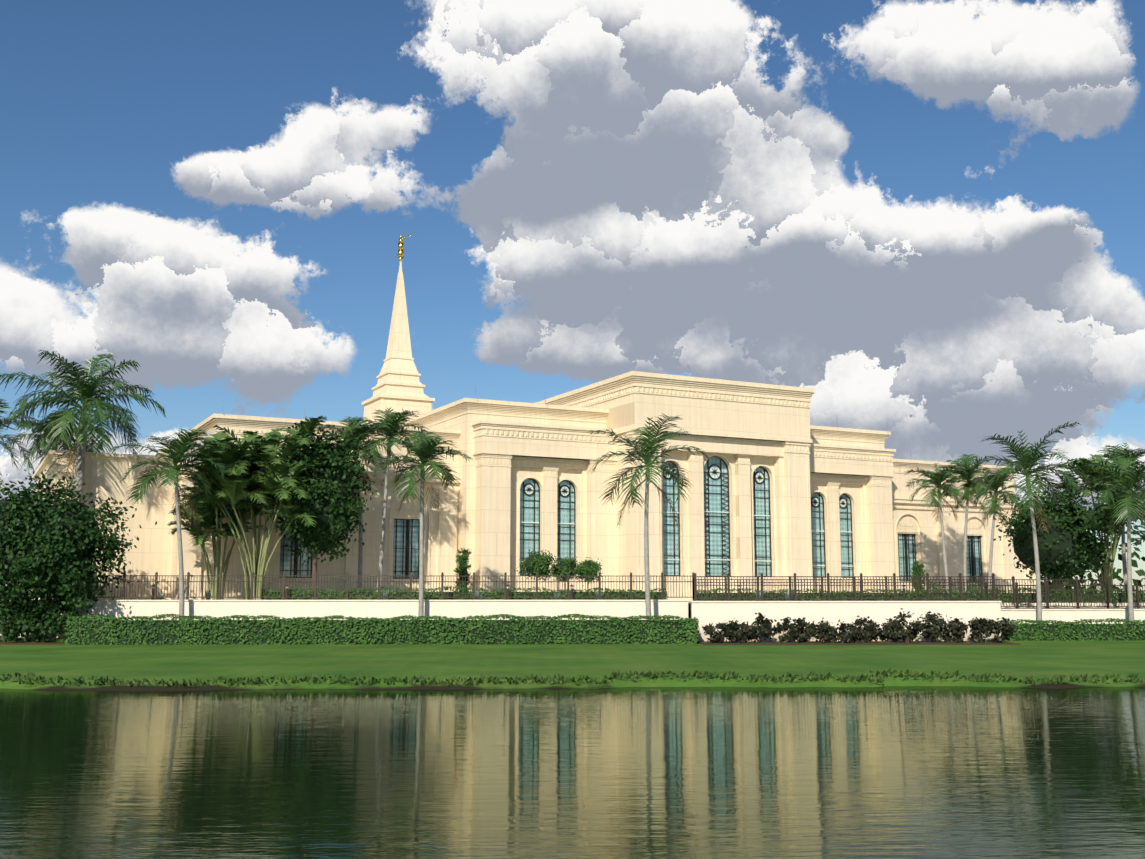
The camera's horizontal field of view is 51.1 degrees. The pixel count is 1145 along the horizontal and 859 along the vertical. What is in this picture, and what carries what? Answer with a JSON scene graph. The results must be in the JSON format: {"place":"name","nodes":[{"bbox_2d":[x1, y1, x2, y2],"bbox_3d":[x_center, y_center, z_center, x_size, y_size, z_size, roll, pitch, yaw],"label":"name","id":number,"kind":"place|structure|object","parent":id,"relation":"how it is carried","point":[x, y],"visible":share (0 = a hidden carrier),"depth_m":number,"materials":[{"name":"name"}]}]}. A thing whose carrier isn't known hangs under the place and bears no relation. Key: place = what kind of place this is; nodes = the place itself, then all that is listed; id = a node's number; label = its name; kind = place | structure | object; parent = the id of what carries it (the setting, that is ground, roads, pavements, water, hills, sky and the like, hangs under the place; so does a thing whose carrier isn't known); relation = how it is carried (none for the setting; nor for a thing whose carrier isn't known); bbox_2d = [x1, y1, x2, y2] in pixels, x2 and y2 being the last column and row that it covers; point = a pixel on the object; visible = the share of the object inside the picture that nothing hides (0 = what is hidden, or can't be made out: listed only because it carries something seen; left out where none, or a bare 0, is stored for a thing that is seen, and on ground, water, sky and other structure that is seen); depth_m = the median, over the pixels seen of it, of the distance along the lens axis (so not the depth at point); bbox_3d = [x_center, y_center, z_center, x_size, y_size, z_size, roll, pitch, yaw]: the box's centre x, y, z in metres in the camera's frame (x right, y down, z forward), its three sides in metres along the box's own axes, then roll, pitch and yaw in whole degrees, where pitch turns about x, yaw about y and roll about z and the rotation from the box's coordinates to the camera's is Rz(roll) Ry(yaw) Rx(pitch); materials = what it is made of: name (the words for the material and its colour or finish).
{"place":"outdoors","nodes":[
{"label":"outdoors","id":0,"kind":"place"},
{"bbox_2d":[0,399,41,470],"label":"palm","id":1,"kind":"object","parent":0,"point":[6,421],"visible":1,"depth_m":59.86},
{"bbox_2d":[0,350,165,598],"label":"royal palm","id":2,"kind":"object","parent":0,"point":[83,391],"depth_m":61.70,"materials":[{"name":"green plant"}]},
{"bbox_2d":[37,444,82,490],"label":"royal palm dead fronds","id":3,"kind":"object","parent":2,"relation":"attached to","point":[76,448],"visible":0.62,"depth_m":60.97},
{"bbox_2d":[76,409,87,444],"bbox_3d":[-25.465,-0.141,62.181,0.554,1.905,0.554,-3,-8,21],"label":"palm crownshaft","id":4,"kind":"object","parent":2,"relation":"attached to","point":[80,430],"visible":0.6,"depth_m":61.96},
{"bbox_2d":[179,428,215,463],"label":"temple roof screens","id":5,"kind":"object","parent":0,"point":[212,432],"visible":0.07,"depth_m":67.54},
{"bbox_2d":[390,453,408,481],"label":"palm fronds","id":6,"kind":"object","parent":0,"point":[397,466],"visible":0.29,"depth_m":64.55,"materials":[{"name":"plant"}]},
{"bbox_2d":[29,260,1035,600],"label":"temple","id":7,"kind":"structure","parent":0,"point":[743,430],"depth_m":71.89,"materials":[{"name":"beige stone"}]},
{"bbox_2d":[397,235,410,260],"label":"angel statue","id":8,"kind":"object","parent":7,"relation":"on","point":[400,254],"visible":0.98,"depth_m":83.39,"materials":[{"name":"gold metal"}]},
{"bbox_2d":[223,361,836,418],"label":"temple lightning rods","id":9,"kind":"object","parent":7,"relation":"attached to","point":[545,392],"visible":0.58,"depth_m":71.33,"materials":[{"name":"grey metal"}]},
{"bbox_2d":[279,456,981,581],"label":"windows","id":10,"kind":"structure","parent":7,"relation":"attached to","point":[759,477],"depth_m":73.99,"materials":[{"name":"teal glass"}]},
{"bbox_2d":[520,465,852,566],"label":"ornaments","id":11,"kind":"object","parent":7,"relation":"attached to","point":[711,470],"visible":0.48,"depth_m":74.35},
{"bbox_2d":[0,686,1144,858],"bbox_3d":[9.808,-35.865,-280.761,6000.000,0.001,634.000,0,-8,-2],"label":"lake water","id":12,"kind":"structure","parent":0,"point":[925,772],"depth_m":17.23,"materials":[{"name":"green liquid"}]},
{"bbox_2d":[0,638,1144,690],"bbox_3d":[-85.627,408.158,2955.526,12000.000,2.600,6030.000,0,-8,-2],"label":"lawn","id":13,"kind":"structure","parent":0,"point":[1036,660],"depth_m":40.26,"materials":[{"name":"green plant"}]},
{"bbox_2d":[0,600,76,642],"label":"shrubs","id":14,"kind":"object","parent":13,"relation":"on","point":[27,624],"depth_m":54.09,"materials":[{"name":"green plant"}]},
{"bbox_2d":[0,470,156,640],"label":"tree","id":15,"kind":"object","parent":13,"relation":"on","point":[106,544],"depth_m":54.73,"materials":[{"name":"green plant"}]},
{"bbox_2d":[108,428,235,619],"bbox_3d":[-19.001,4.702,56.091,5.824,10.151,5.520,0,-8,-2],"label":"palm","id":16,"kind":"object","parent":13,"relation":"on","point":[175,451],"depth_m":56.31,"materials":[{"name":"green plant"}]},
{"bbox_2d":[171,485,201,529],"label":"palm fronds","id":17,"kind":"object","parent":16,"relation":"attached to","point":[185,503],"visible":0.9,"depth_m":57.42,"materials":[{"name":"plant"}]},
{"bbox_2d":[64,613,698,644],"bbox_3d":[-8.503,9.119,54.517,28.536,1.450,1.599,0,-8,-2],"label":"hedge","id":18,"kind":"object","parent":13,"relation":"on","point":[482,618],"depth_m":53.90,"materials":[{"name":"green plant"}]},
{"bbox_2d":[373,431,473,619],"bbox_3d":[-7.106,4.859,56.763,5.058,10.023,4.409,0,-8,-2],"label":"palm","id":19,"kind":"object","parent":13,"relation":"on","point":[424,448],"depth_m":56.71,"materials":[{"name":"green plant"}]},
{"bbox_2d":[397,479,442,514],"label":"palm fronds","id":20,"kind":"object","parent":19,"relation":"attached to","point":[434,499],"visible":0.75,"depth_m":56.45,"materials":[{"name":"plant"}]},
{"bbox_2d":[420,467,424,479],"bbox_3d":[-7.157,2.023,57.173,0.212,0.752,0.212,3,-9,-24],"label":"palm crownshaft","id":21,"kind":"object","parent":19,"relation":"attached to","point":[422,473],"visible":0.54,"depth_m":57.09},
{"bbox_2d":[0,641,1019,644],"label":"mulch beds","id":22,"kind":"object","parent":13,"relation":"on","point":[703,643],"visible":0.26,"depth_m":53.62,"materials":[{"name":"brown soil"}]},
{"bbox_2d":[0,668,1144,685],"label":"shore grass tufts","id":23,"kind":"object","parent":13,"relation":"on","point":[434,680],"visible":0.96,"depth_m":33.25,"materials":[{"name":"green plant"}]},
{"bbox_2d":[0,600,1144,640],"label":"retaining walls","id":24,"kind":"structure","parent":13,"relation":"on","point":[741,612],"depth_m":56.74,"materials":[{"name":"paint"}]},
{"bbox_2d":[1,572,1144,608],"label":"fence","id":25,"kind":"object","parent":24,"relation":"on","point":[928,585],"visible":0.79,"depth_m":57.34,"materials":[{"name":"brown metal"}]},
{"bbox_2d":[4,521,1144,596],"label":"tree line leaves","id":26,"kind":"object","parent":13,"relation":"on","point":[1140,572],"visible":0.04,"depth_m":190.19,"materials":[{"name":"green plant"}]},
{"bbox_2d":[589,413,710,619],"bbox_3d":[3.602,4.572,55.874,5.888,10.356,5.870,0,-8,-2],"label":"palm","id":27,"kind":"object","parent":13,"relation":"on","point":[651,447],"depth_m":55.85,"materials":[{"name":"green plant"}]},
{"bbox_2d":[616,480,679,526],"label":"palm fronds","id":28,"kind":"object","parent":27,"relation":"attached to","point":[663,494],"visible":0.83,"depth_m":56.48,"materials":[{"name":"plant"}]},
{"bbox_2d":[702,608,1016,642],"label":"dark shrubs","id":29,"kind":"object","parent":13,"relation":"on","point":[894,630],"depth_m":54.27,"materials":[{"name":"plant"}]},
{"bbox_2d":[970,422,1089,619],"bbox_3d":[22.476,4.879,58.118,5.640,10.360,5.904,0,-8,-2],"label":"palm","id":30,"kind":"object","parent":13,"relation":"on","point":[1026,458],"depth_m":58.26,"materials":[{"name":"green plant"}]},
{"bbox_2d":[1027,490,1052,532],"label":"palm fronds","id":31,"kind":"object","parent":30,"relation":"attached to","point":[1042,520],"visible":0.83,"depth_m":59.28,"materials":[{"name":"plant"}]},
{"bbox_2d":[1002,618,1144,640],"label":"hedge","id":32,"kind":"object","parent":13,"relation":"on","point":[1039,623],"depth_m":56.41,"materials":[{"name":"green plant"}]},
{"bbox_2d":[1076,454,1144,623],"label":"palm","id":33,"kind":"object","parent":13,"relation":"on","point":[1129,480],"depth_m":57.95,"materials":[{"name":"green plant"}]},
{"bbox_2d":[0,0,1144,592],"label":"sky","id":34,"kind":"structure","parent":0,"point":[928,216],"materials":[{"name":"blue"}]},
{"bbox_2d":[688,601,690,617],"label":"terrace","id":35,"kind":"structure","parent":0,"point":[689,611],"depth_m":56.88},
{"bbox_2d":[2,411,110,472],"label":"palm","id":36,"kind":"object","parent":35,"relation":"on","point":[21,435],"visible":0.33,"depth_m":82.95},
{"bbox_2d":[167,440,266,599],"bbox_3d":[-17.899,4.551,60.231,6.297,8.084,7.000,0,-8,-2],"label":"palm clump","id":37,"kind":"object","parent":35,"relation":"on","point":[205,511],"depth_m":59.90,"materials":[{"name":"green plant"}]},
{"bbox_2d":[173,416,336,599],"bbox_3d":[-16.069,3.894,60.503,8.185,9.462,8.942,0,-8,-2],"label":"palm clump","id":38,"kind":"object","parent":35,"relation":"on","point":[237,491],"depth_m":59.70,"materials":[{"name":"green plant"}]},
{"bbox_2d":[256,417,383,590],"bbox_3d":[-13.117,4.043,61.477,6.375,9.416,6.171,0,-8,-2],"label":"round tree","id":39,"kind":"object","parent":35,"relation":"on","point":[349,468],"depth_m":60.36,"materials":[{"name":"green plant"}]},
{"bbox_2d":[315,416,392,591],"bbox_3d":[-11.609,4.039,63.862,4.591,10.078,4.454,0,-8,-2],"label":"palm","id":40,"kind":"object","parent":35,"relation":"on","point":[357,429],"depth_m":63.90,"materials":[{"name":"green plant"}]},
{"bbox_2d":[346,407,427,591],"bbox_3d":[-9.792,3.843,63.574,4.754,10.397,4.550,0,-8,-2],"label":"palm","id":41,"kind":"object","parent":35,"relation":"on","point":[391,423],"depth_m":63.57,"materials":[{"name":"green plant"}]},
{"bbox_2d":[353,465,373,492],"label":"dead palm fronds","id":42,"kind":"object","parent":41,"relation":"attached to","point":[364,477],"visible":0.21,"depth_m":64.97,"materials":[{"name":"brown plant"}]},
{"bbox_2d":[247,586,667,599],"bbox_3d":[-5.753,8.341,60.511,21.160,0.858,1.090,0,-8,-2],"label":"terrace hedge","id":43,"kind":"object","parent":35,"relation":"on","point":[496,592],"depth_m":60.16,"materials":[{"name":"green plant"}]},
{"bbox_2d":[453,548,471,591],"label":"columnar shrub","id":44,"kind":"object","parent":35,"relation":"on","point":[466,553],"depth_m":66.17,"materials":[{"name":"green plant"}]},
{"bbox_2d":[153,588,793,599],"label":"agaves","id":45,"kind":"object","parent":35,"relation":"on","point":[207,593],"visible":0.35,"depth_m":58.99,"materials":[{"name":"green plant"}]},
{"bbox_2d":[516,548,555,579],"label":"topiary","id":46,"kind":"object","parent":35,"relation":"on","point":[546,572],"depth_m":65.44,"materials":[{"name":"green plant"}]},
{"bbox_2d":[550,556,583,590],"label":"topiary","id":47,"kind":"object","parent":35,"relation":"on","point":[572,561],"depth_m":66.44,"materials":[{"name":"green plant"}]},
{"bbox_2d":[572,557,602,589],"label":"topiary","id":48,"kind":"object","parent":35,"relation":"on","point":[597,567],"depth_m":67.15,"materials":[{"name":"green plant"}]},
{"bbox_2d":[151,585,1074,602],"bbox_3d":[2.275,8.223,59.884,46.260,0.900,0.560,0,-8,-2],"label":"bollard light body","id":49,"kind":"object","parent":35,"relation":"on","point":[507,593],"visible":0.52,"depth_m":59.87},
{"bbox_2d":[909,561,926,592],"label":"columnar shrub","id":50,"kind":"object","parent":35,"relation":"on","point":[916,567],"depth_m":81.61,"materials":[{"name":"green plant"}]},
{"bbox_2d":[697,587,1144,603],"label":"terrace hedge","id":51,"kind":"object","parent":35,"relation":"on","point":[901,591],"depth_m":60.48,"materials":[{"name":"green plant"}]},
{"bbox_2d":[922,580,957,592],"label":"facade shrub leaves","id":52,"kind":"object","parent":35,"relation":"on","point":[937,588],"visible":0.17,"depth_m":80.81,"materials":[{"name":"green plant"}]},
{"bbox_2d":[904,462,979,592],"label":"palm","id":53,"kind":"object","parent":35,"relation":"on","point":[939,477],"depth_m":78.23,"materials":[{"name":"green plant"}]},
{"bbox_2d":[930,497,960,523],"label":"palm fronds","id":54,"kind":"object","parent":53,"relation":"attached to","point":[946,501],"visible":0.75,"depth_m":78.97,"materials":[{"name":"plant"}]},
{"bbox_2d":[938,453,1005,592],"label":"palm","id":55,"kind":"object","parent":35,"relation":"on","point":[967,465],"depth_m":78.83,"materials":[{"name":"green plant"}]},
{"bbox_2d":[974,495,986,514],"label":"palm fronds","id":56,"kind":"object","parent":55,"relation":"attached to","point":[980,504],"visible":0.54,"depth_m":78.50,"materials":[{"name":"plant"}]},
{"bbox_2d":[962,580,1003,592],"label":"facade shrub leaves","id":57,"kind":"object","parent":35,"relation":"on","point":[977,587],"visible":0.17,"depth_m":81.59,"materials":[{"name":"green plant"}]},
{"bbox_2d":[961,467,1031,592],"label":"palm","id":58,"kind":"object","parent":35,"relation":"on","point":[992,505],"depth_m":77.73,"materials":[{"name":"green plant"}]},
{"bbox_2d":[980,505,1007,528],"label":"palm fronds","id":59,"kind":"object","parent":58,"relation":"attached to","point":[983,523],"visible":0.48,"depth_m":78.77,"materials":[{"name":"plant"}]},
{"bbox_2d":[993,483,1115,589],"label":"tree","id":60,"kind":"object","parent":35,"relation":"on","point":[1086,541],"depth_m":65.22,"materials":[{"name":"green plant"}]},
{"bbox_2d":[1037,454,1144,592],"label":"areca palm","id":61,"kind":"object","parent":35,"relation":"on","point":[1092,473],"depth_m":65.87,"materials":[{"name":"green plant"}]},
{"bbox_2d":[1088,443,1144,590],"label":"palm","id":62,"kind":"object","parent":35,"relation":"on","point":[1122,452],"depth_m":70.47,"materials":[{"name":"green plant"}]},
{"bbox_2d":[1126,487,1144,545],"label":"areca palm","id":63,"kind":"object","parent":35,"relation":"on","point":[1136,543],"visible":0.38,"depth_m":66.33,"materials":[{"name":"green plant"}]}
]}

